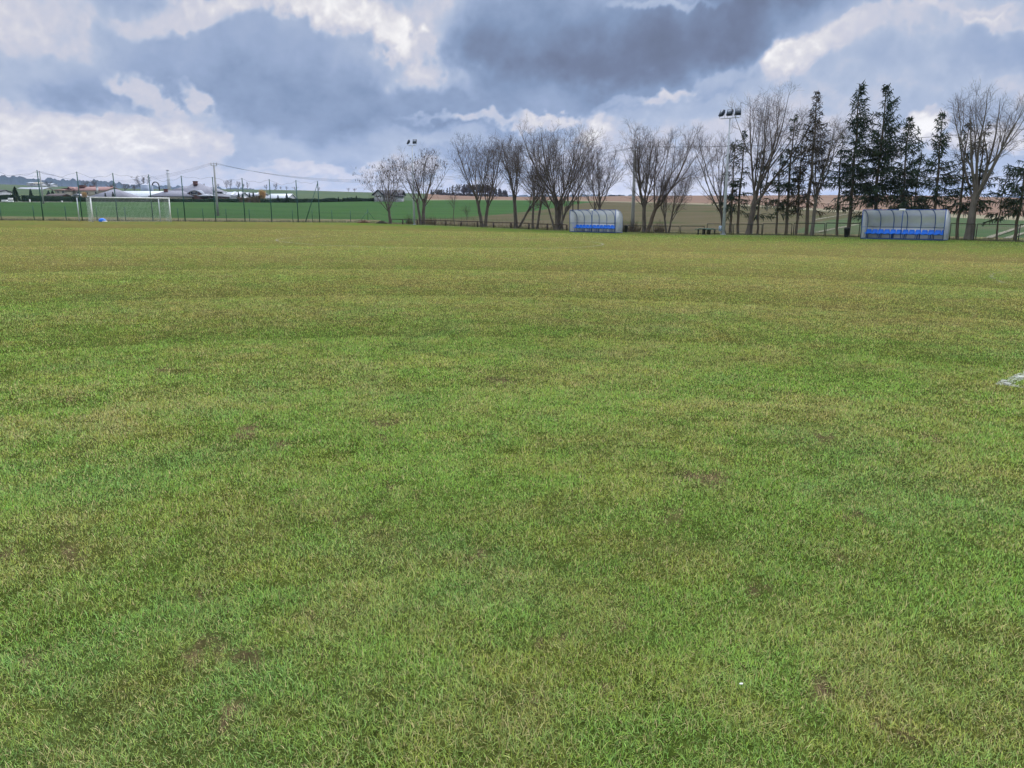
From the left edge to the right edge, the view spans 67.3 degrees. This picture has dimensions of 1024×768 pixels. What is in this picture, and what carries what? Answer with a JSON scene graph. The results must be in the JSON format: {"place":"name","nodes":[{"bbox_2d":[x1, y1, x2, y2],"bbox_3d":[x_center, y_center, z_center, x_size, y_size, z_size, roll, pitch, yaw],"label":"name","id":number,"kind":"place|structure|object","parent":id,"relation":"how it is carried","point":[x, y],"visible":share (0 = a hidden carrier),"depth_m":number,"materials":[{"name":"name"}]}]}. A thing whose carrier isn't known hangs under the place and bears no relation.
{"place":"outdoors","nodes":[
{"label":"outdoors","id":0,"kind":"place"},
{"bbox_2d":[0,184,424,199],"bbox_3d":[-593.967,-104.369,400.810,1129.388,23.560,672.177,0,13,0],"label":"meadow","id":1,"kind":"structure","parent":0,"point":[305,194],"depth_m":426.71,"materials":[{"name":"green plant"}]},
{"bbox_2d":[0,190,12,194],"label":"white shed","id":2,"kind":"structure","parent":1,"relation":"on","point":[6,192],"depth_m":191.83,"materials":[{"name":"metal"}]},
{"bbox_2d":[17,187,53,189],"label":"barn","id":3,"kind":"structure","parent":1,"relation":"on","point":[34,188],"depth_m":431.99,"materials":[{"name":"white metal"}]},
{"bbox_2d":[31,182,46,186],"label":"hill house","id":4,"kind":"structure","parent":1,"relation":"on","point":[36,184],"depth_m":620.21,"materials":[{"name":"white"}]},
{"bbox_2d":[45,183,57,186],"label":"hill house","id":5,"kind":"structure","parent":1,"relation":"on","point":[52,185],"depth_m":623.35,"materials":[{"name":"metal"}]},
{"bbox_2d":[45,194,69,196],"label":"garden shed","id":6,"kind":"structure","parent":1,"relation":"on","point":[58,195],"depth_m":216.99,"materials":[{"name":"grey metal"}]},
{"bbox_2d":[54,185,118,195],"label":"long house","id":7,"kind":"structure","parent":1,"relation":"on","point":[93,190],"depth_m":245.58,"materials":[{"name":"white paint"}]},
{"bbox_2d":[89,189,139,196],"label":"grey roofed house","id":8,"kind":"structure","parent":1,"relation":"on","point":[109,193],"depth_m":192.45,"materials":[{"name":"paint"}]},
{"bbox_2d":[131,175,149,185],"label":"leafless tree","id":9,"kind":"object","parent":1,"relation":"on","point":[143,181],"visible":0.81,"depth_m":299.54,"materials":[{"name":"brown plant"}]},
{"bbox_2d":[124,191,162,196],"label":"long hall","id":10,"kind":"structure","parent":1,"relation":"on","point":[144,193],"depth_m":219.33,"materials":[{"name":"metal"}]},
{"bbox_2d":[140,184,149,190],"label":"silo","id":11,"kind":"object","parent":1,"relation":"on","point":[144,187],"visible":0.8,"depth_m":289.64,"materials":[{"name":"white metal"}]},
{"bbox_2d":[150,182,159,190],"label":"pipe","id":12,"kind":"object","parent":1,"relation":"on","point":[151,187],"visible":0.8,"depth_m":294.26,"materials":[{"name":"metal"}]},
{"bbox_2d":[166,170,170,189],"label":"tall chimney","id":13,"kind":"object","parent":1,"relation":"on","point":[168,181],"visible":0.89,"depth_m":338.25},
{"bbox_2d":[148,181,230,198],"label":"brick house","id":14,"kind":"structure","parent":1,"relation":"on","point":[196,189],"depth_m":202.13,"materials":[{"name":"grey tile"}]},
{"bbox_2d":[190,191,197,194],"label":"window","id":15,"kind":"structure","parent":14,"relation":"in","point":[191,192],"depth_m":201.71,"materials":[{"name":"grey glass"}]},
{"bbox_2d":[224,192,248,198],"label":"storage hall","id":16,"kind":"structure","parent":1,"relation":"on","point":[231,194],"depth_m":228.21,"materials":[{"name":"metal"}]},
{"bbox_2d":[246,192,268,196],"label":"storage hall","id":17,"kind":"structure","parent":1,"relation":"on","point":[255,194],"depth_m":256.63,"materials":[{"name":"metal"}]},
{"bbox_2d":[266,194,297,198],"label":"storage hall","id":18,"kind":"structure","parent":1,"relation":"on","point":[282,196],"depth_m":235.87,"materials":[{"name":"metal"}]},
{"bbox_2d":[0,200,593,222],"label":"crop field","id":19,"kind":"structure","parent":0,"point":[404,209],"depth_m":138.85,"materials":[{"name":"green plant"}]},
{"bbox_2d":[35,171,44,203],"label":"power pole","id":20,"kind":"object","parent":19,"relation":"on","point":[41,187],"visible":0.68,"depth_m":155.97,"materials":[{"name":"grey concrete"}]},
{"bbox_2d":[211,163,218,215],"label":"power pole","id":21,"kind":"object","parent":19,"relation":"on","point":[216,196],"visible":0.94,"depth_m":102.24,"materials":[{"name":"grey concrete"}]},
{"bbox_2d":[215,149,623,180],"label":"power cable","id":22,"kind":"object","parent":21,"relation":"attached to","point":[429,179],"visible":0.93,"depth_m":82.70,"materials":[{"name":"black metal"}]},
{"bbox_2d":[217,147,630,179],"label":"power cable","id":23,"kind":"object","parent":21,"relation":"attached to","point":[436,177],"visible":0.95,"depth_m":83.16,"materials":[{"name":"black metal"}]},
{"bbox_2d":[218,147,634,182],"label":"power cable","id":24,"kind":"object","parent":21,"relation":"attached to","point":[421,181],"visible":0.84,"depth_m":85.38,"materials":[{"name":"black metal"}]},
{"bbox_2d":[342,197,374,201],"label":"hedge","id":25,"kind":"object","parent":19,"relation":"on","point":[349,199],"visible":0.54,"depth_m":220.86,"materials":[{"name":"green plant"}]},
{"bbox_2d":[372,189,405,201],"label":"white house","id":26,"kind":"structure","parent":19,"relation":"on","point":[400,199],"depth_m":222.10,"materials":[{"name":"tile"}]},
{"bbox_2d":[0,175,1019,220],"bbox_3d":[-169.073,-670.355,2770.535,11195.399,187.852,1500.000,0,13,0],"label":"hills","id":27,"kind":"structure","parent":0,"point":[18,180],"depth_m":2838.29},
{"bbox_2d":[0,220,1023,767],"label":"pitch","id":28,"kind":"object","parent":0,"point":[394,236],"visible":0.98,"depth_m":4.31,"materials":[{"name":"green plant"}]},
{"bbox_2d":[86,197,171,221],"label":"football goal","id":29,"kind":"object","parent":28,"relation":"on","point":[146,198],"visible":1,"depth_m":81.17,"materials":[{"name":"white paint"}]},
{"bbox_2d":[569,209,622,232],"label":"dugout","id":30,"kind":"object","parent":28,"relation":"on","point":[603,221],"visible":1,"depth_m":69.34,"materials":[{"name":"blue paint"}]},
{"bbox_2d":[699,228,714,234],"bbox_3d":[16.236,-12.719,64.197,1.400,0.542,0.490,-8,15,-34],"label":"plank bench","id":31,"kind":"object","parent":28,"relation":"on","point":[706,228],"visible":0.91,"depth_m":63.97,"materials":[{"name":"green paint"}]},
{"bbox_2d":[718,108,741,234],"bbox_3d":[17.371,-17.053,62.323,1.905,9.925,0.577,9,16,36],"label":"floodlight mast","id":32,"kind":"object","parent":28,"relation":"on","point":[728,113],"visible":0.94,"depth_m":62.08,"materials":[{"name":"metal"}]},
{"bbox_2d":[844,228,849,236],"bbox_3d":[24.523,-11.108,56.346,0.432,0.696,0.411,-12,17,-43],"label":"litter bin","id":33,"kind":"object","parent":28,"relation":"on","point":[846,232],"visible":0.93,"depth_m":56.22,"materials":[{"name":"black plastic"}]},
{"bbox_2d":[860,209,950,239],"bbox_3d":[26.479,-10.776,51.877,1.116,2.032,5.310,-12,17,-43],"label":"dugout","id":34,"kind":"object","parent":28,"relation":"on","point":[903,224],"visible":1,"depth_m":52.10,"materials":[{"name":"blue paint"}]},
{"bbox_2d":[1000,373,1023,383],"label":"pitch marking","id":35,"kind":"object","parent":28,"relation":"on","point":[1018,376],"visible":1,"depth_m":8.04,"materials":[{"name":"white paint"}]},
{"bbox_2d":[0,0,1023,196],"bbox_3d":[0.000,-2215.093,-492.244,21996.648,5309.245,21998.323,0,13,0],"label":"sky","id":36,"kind":"structure","parent":0,"point":[329,93],"depth_m":9763.99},
{"bbox_2d":[0,216,1023,241],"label":"verge","id":37,"kind":"structure","parent":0,"point":[200,219],"depth_m":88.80,"materials":[{"name":"plant"}]},
{"bbox_2d":[0,170,319,221],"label":"ball stop fence","id":38,"kind":"object","parent":37,"relation":"on","point":[42,213],"visible":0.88,"depth_m":88.54,"materials":[{"name":"black metal"}]},
{"bbox_2d":[0,217,356,222],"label":"fence foot weeds","id":39,"kind":"object","parent":37,"relation":"on","point":[49,219],"visible":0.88,"depth_m":87.59,"materials":[{"name":"plant"}]},
{"bbox_2d":[0,205,374,221],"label":"wire fence","id":40,"kind":"object","parent":37,"relation":"on","point":[350,215],"visible":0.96,"depth_m":89.76,"materials":[{"name":"green metal"}]},
{"bbox_2d":[353,156,408,223],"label":"leafless tree","id":41,"kind":"object","parent":37,"relation":"on","point":[388,194],"visible":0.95,"depth_m":95.42,"materials":[{"name":"brown plant"}]},
{"bbox_2d":[407,139,416,224],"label":"floodlight mast","id":42,"kind":"object","parent":37,"relation":"on","point":[414,141],"visible":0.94,"depth_m":91.74,"materials":[{"name":"metal"}]},
{"bbox_2d":[384,145,457,224],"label":"leafless tree","id":43,"kind":"object","parent":37,"relation":"on","point":[423,174],"visible":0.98,"depth_m":91.74,"materials":[{"name":"brown plant"}]},
{"bbox_2d":[445,185,460,225],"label":"leafless tree","id":44,"kind":"object","parent":37,"relation":"on","point":[453,202],"visible":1,"depth_m":87.95,"materials":[{"name":"brown plant"}]},
{"bbox_2d":[448,132,498,226],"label":"leafless tree","id":45,"kind":"object","parent":37,"relation":"on","point":[476,193],"visible":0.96,"depth_m":83.53,"materials":[{"name":"brown plant"}]},
{"bbox_2d":[391,219,567,230],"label":"post and rail barrier","id":46,"kind":"object","parent":37,"relation":"on","point":[480,221],"visible":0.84,"depth_m":85.20,"materials":[{"name":"wood"}]},
{"bbox_2d":[470,134,515,226],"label":"leafless tree","id":47,"kind":"object","parent":37,"relation":"on","point":[492,186],"visible":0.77,"depth_m":84.39,"materials":[{"name":"brown plant"}]},
{"bbox_2d":[484,130,559,228],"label":"leafless tree","id":48,"kind":"object","parent":37,"relation":"on","point":[514,193],"visible":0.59,"depth_m":80.57,"materials":[{"name":"brown plant"}]},
{"bbox_2d":[516,136,547,228],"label":"leafless tree","id":49,"kind":"object","parent":37,"relation":"on","point":[532,225],"visible":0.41,"depth_m":79.36,"materials":[{"name":"grey plant"}]},
{"bbox_2d":[404,214,666,231],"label":"dry weeds","id":50,"kind":"object","parent":37,"relation":"on","point":[629,228],"visible":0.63,"depth_m":83.42,"materials":[{"name":"brown plant"}]},
{"bbox_2d":[536,133,566,228],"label":"leafless tree","id":51,"kind":"object","parent":37,"relation":"on","point":[538,219],"visible":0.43,"depth_m":78.17,"materials":[{"name":"grey plant"}]},
{"bbox_2d":[491,115,616,229],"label":"leafless tree","id":52,"kind":"object","parent":37,"relation":"on","point":[557,205],"visible":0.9,"depth_m":75.88,"materials":[{"name":"grey plant"}]},
{"bbox_2d":[554,150,563,228],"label":"leafless tree","id":53,"kind":"object","parent":37,"relation":"on","point":[561,190],"visible":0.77,"depth_m":76.26,"materials":[{"name":"grey plant"}]},
{"bbox_2d":[564,159,580,209],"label":"leafless tree","id":54,"kind":"object","parent":37,"relation":"on","point":[572,183],"visible":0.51,"depth_m":76.27,"materials":[{"name":"grey plant"}]},
{"bbox_2d":[567,149,591,209],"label":"leafless tree","id":55,"kind":"object","parent":37,"relation":"on","point":[574,192],"visible":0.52,"depth_m":76.07,"materials":[{"name":"grey plant"}]},
{"bbox_2d":[563,146,632,209],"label":"leafless tree","id":56,"kind":"object","parent":37,"relation":"on","point":[599,178],"visible":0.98,"depth_m":72.86,"materials":[{"name":"grey plant"}]},
{"bbox_2d":[631,148,638,229],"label":"power pole","id":57,"kind":"object","parent":37,"relation":"on","point":[633,209],"visible":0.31,"depth_m":71.89,"materials":[{"name":"brown concrete"}]},
{"bbox_2d":[705,129,1023,146],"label":"power cable","id":58,"kind":"object","parent":57,"relation":"attached to","point":[837,142],"visible":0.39,"depth_m":66.53,"materials":[{"name":"black metal"}]},
{"bbox_2d":[614,121,678,232],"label":"leafless tree","id":59,"kind":"object","parent":37,"relation":"on","point":[644,202],"visible":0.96,"depth_m":68.35,"materials":[{"name":"grey plant"}]},
{"bbox_2d":[643,166,701,231],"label":"leafless tree","id":60,"kind":"object","parent":37,"relation":"on","point":[663,187],"visible":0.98,"depth_m":67.38,"materials":[{"name":"grey plant"}]},
{"bbox_2d":[635,122,723,232],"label":"leafless tree","id":61,"kind":"object","parent":37,"relation":"on","point":[657,205],"visible":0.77,"depth_m":68.37,"materials":[{"name":"brown plant"}]},
{"bbox_2d":[683,123,756,233],"bbox_3d":[16.723,-17.169,64.418,6.613,9.272,7.220,0,13,0],"label":"leafless tree","id":62,"kind":"object","parent":37,"relation":"on","point":[720,198],"visible":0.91,"depth_m":63.76,"materials":[{"name":"grey plant"}]},
{"bbox_2d":[710,140,748,232],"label":"spruce tree","id":63,"kind":"object","parent":37,"relation":"on","point":[731,196],"visible":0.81,"depth_m":63.72,"materials":[{"name":"green plant"}]},
{"bbox_2d":[723,128,752,233],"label":"spruce tree","id":64,"kind":"object","parent":37,"relation":"on","point":[739,192],"visible":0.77,"depth_m":63.91,"materials":[{"name":"green plant"}]},
{"bbox_2d":[739,150,777,233],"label":"spruce tree","id":65,"kind":"object","parent":37,"relation":"on","point":[767,204],"visible":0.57,"depth_m":62.59,"materials":[{"name":"green plant"}]},
{"bbox_2d":[723,77,822,234],"bbox_3d":[20.405,-17.948,61.328,7.084,12.161,9.870,-5,14,-22],"label":"leafless tree","id":66,"kind":"object","parent":37,"relation":"on","point":[774,144],"visible":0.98,"depth_m":60.82,"materials":[{"name":"grey plant"}]},
{"bbox_2d":[767,154,797,233],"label":"spruce tree","id":67,"kind":"object","parent":37,"relation":"on","point":[778,203],"visible":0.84,"depth_m":60.98,"materials":[{"name":"green plant"}]},
{"bbox_2d":[767,114,807,233],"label":"spruce tree","id":68,"kind":"object","parent":37,"relation":"on","point":[788,182],"visible":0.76,"depth_m":60.38,"materials":[{"name":"green plant"}]},
{"bbox_2d":[783,134,813,234],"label":"spruce tree","id":69,"kind":"object","parent":37,"relation":"on","point":[797,216],"visible":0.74,"depth_m":59.91,"materials":[{"name":"green plant"}]},
{"bbox_2d":[781,90,835,234],"bbox_3d":[22.656,-16.747,58.759,4.092,10.798,4.258,0,13,0],"label":"spruce tree","id":70,"kind":"object","parent":37,"relation":"on","point":[811,182],"visible":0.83,"depth_m":58.57,"materials":[{"name":"green plant"}]},
{"bbox_2d":[790,113,854,234],"bbox_3d":[23.839,-15.791,58.372,5.568,9.137,5.109,-7,14,-29],"label":"leafless tree","id":71,"kind":"object","parent":37,"relation":"on","point":[820,181],"visible":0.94,"depth_m":57.84,"materials":[{"name":"brown wood"}]},
{"bbox_2d":[623,223,1023,241],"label":"panel fence","id":72,"kind":"object","parent":37,"relation":"on","point":[770,224],"visible":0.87,"depth_m":58.11,"materials":[{"name":"metal"}]},
{"bbox_2d":[819,133,852,235],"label":"spruce tree","id":73,"kind":"object","parent":37,"relation":"on","point":[839,192],"visible":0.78,"depth_m":57.59,"materials":[{"name":"green plant"}]},
{"bbox_2d":[823,80,876,235],"bbox_3d":[25.055,-16.377,56.331,3.358,11.177,4.107,-10,16,-38],"label":"spruce tree","id":74,"kind":"object","parent":37,"relation":"on","point":[857,122],"visible":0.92,"depth_m":55.91,"materials":[{"name":"green plant"}]},
{"bbox_2d":[837,83,917,225],"bbox_3d":[26.377,-15.956,55.447,4.676,10.744,4.864,-6,14,-24],"label":"spruce tree","id":75,"kind":"object","parent":37,"relation":"on","point":[878,155],"visible":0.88,"depth_m":55.00,"materials":[{"name":"green plant"}]},
{"bbox_2d":[879,116,933,209],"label":"spruce tree","id":76,"kind":"object","parent":37,"relation":"on","point":[901,201],"visible":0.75,"depth_m":54.02,"materials":[{"name":"green plant"}]},
{"bbox_2d":[895,151,931,208],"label":"spruce tree","id":77,"kind":"object","parent":37,"relation":"on","point":[919,158],"visible":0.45,"depth_m":54.12,"materials":[{"name":"green plant"}]},
{"bbox_2d":[907,110,962,227],"bbox_3d":[29.510,-14.342,52.841,3.920,8.774,3.110,0,13,0],"label":"spruce tree","id":78,"kind":"object","parent":37,"relation":"on","point":[941,142],"visible":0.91,"depth_m":52.82,"materials":[{"name":"green plant"}]},
{"bbox_2d":[938,120,981,238],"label":"spruce tree","id":79,"kind":"object","parent":37,"relation":"on","point":[960,204],"visible":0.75,"depth_m":51.94,"materials":[{"name":"green plant"}]},
{"bbox_2d":[955,121,1001,235],"bbox_3d":[31.401,-13.624,51.618,3.047,7.906,2.982,0,13,0],"label":"spruce tree","id":80,"kind":"object","parent":37,"relation":"on","point":[981,206],"visible":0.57,"depth_m":51.58,"materials":[{"name":"green plant"}]},
{"bbox_2d":[935,78,1023,238],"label":"leafless tree","id":81,"kind":"object","parent":37,"relation":"on","point":[977,191],"visible":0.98,"depth_m":50.23,"materials":[{"name":"brown wood"}]},
{"bbox_2d":[981,172,1018,239],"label":"spruce tree","id":82,"kind":"object","parent":37,"relation":"on","point":[989,214],"visible":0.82,"depth_m":50.56,"materials":[{"name":"green plant"}]},
{"bbox_2d":[995,160,1023,240],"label":"spruce tree","id":83,"kind":"object","parent":37,"relation":"on","point":[1014,190],"visible":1,"depth_m":49.42,"materials":[{"name":"green plant"}]},
{"bbox_2d":[415,202,861,232],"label":"stubble field","id":84,"kind":"structure","parent":0,"point":[695,216],"depth_m":109.02,"materials":[{"name":"beige plant"}]},
{"bbox_2d":[427,194,1023,215],"bbox_3d":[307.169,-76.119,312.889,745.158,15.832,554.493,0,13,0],"label":"ploughed field","id":85,"kind":"structure","parent":0,"point":[827,199],"depth_m":303.30,"materials":[{"name":"brown soil"}]},
{"bbox_2d":[430,184,506,195],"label":"pine copse","id":86,"kind":"object","parent":85,"relation":"on","point":[464,189],"visible":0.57,"depth_m":491.54,"materials":[{"name":"plant"}]},
{"bbox_2d":[430,192,623,196],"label":"scrub","id":87,"kind":"object","parent":85,"relation":"on","point":[471,194],"visible":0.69,"depth_m":483.59,"materials":[{"name":"brown plant"}]},
{"bbox_2d":[427,199,1023,219],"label":"dry grass strip","id":88,"kind":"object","parent":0,"point":[961,216],"visible":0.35,"depth_m":175.98,"materials":[{"name":"beige plant"}]},
{"bbox_2d":[794,217,1023,237],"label":"winter crop field","id":89,"kind":"structure","parent":0,"point":[979,222],"depth_m":74.72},
{"bbox_2d":[985,225,1023,237],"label":"field track","id":90,"kind":"structure","parent":0,"point":[1003,232],"depth_m":62.37,"materials":[{"name":"brown"}]},
{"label":"meadow","id":91,"kind":"structure","parent":0,"visible":0},
{"bbox_2d":[0,194,14,201],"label":"hedge","id":92,"kind":"object","parent":91,"relation":"on","point":[5,197],"visible":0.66,"depth_m":175.40,"materials":[{"name":"green plant"}]},
{"bbox_2d":[12,186,19,201],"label":"garden conifer","id":93,"kind":"object","parent":91,"relation":"on","point":[16,194],"visible":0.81,"depth_m":177.97,"materials":[{"name":"green plant"}]},
{"bbox_2d":[20,195,75,201],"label":"hedge","id":94,"kind":"object","parent":91,"relation":"on","point":[47,199],"visible":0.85,"depth_m":176.93,"materials":[{"name":"green plant"}]},
{"bbox_2d":[75,197,210,201],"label":"hedge","id":95,"kind":"object","parent":91,"relation":"on","point":[82,199],"visible":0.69,"depth_m":179.75,"materials":[{"name":"green plant"}]},
{"bbox_2d":[206,198,238,201],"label":"hedge","id":96,"kind":"object","parent":91,"relation":"on","point":[225,199],"visible":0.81,"depth_m":185.20,"materials":[{"name":"green plant"}]},
{"bbox_2d":[236,196,260,202],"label":"shrub row","id":97,"kind":"object","parent":91,"relation":"on","point":[255,199],"visible":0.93,"depth_m":190.64,"materials":[{"name":"plant"}]},
{"bbox_2d":[258,190,265,198],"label":"orange willow","id":98,"kind":"object","parent":91,"relation":"on","point":[262,194],"visible":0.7,"depth_m":197.87,"materials":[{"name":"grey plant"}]},
{"bbox_2d":[260,198,343,202],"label":"hedge","id":99,"kind":"object","parent":91,"relation":"on","point":[282,200],"visible":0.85,"depth_m":205.45,"materials":[{"name":"green plant"}]}
]}

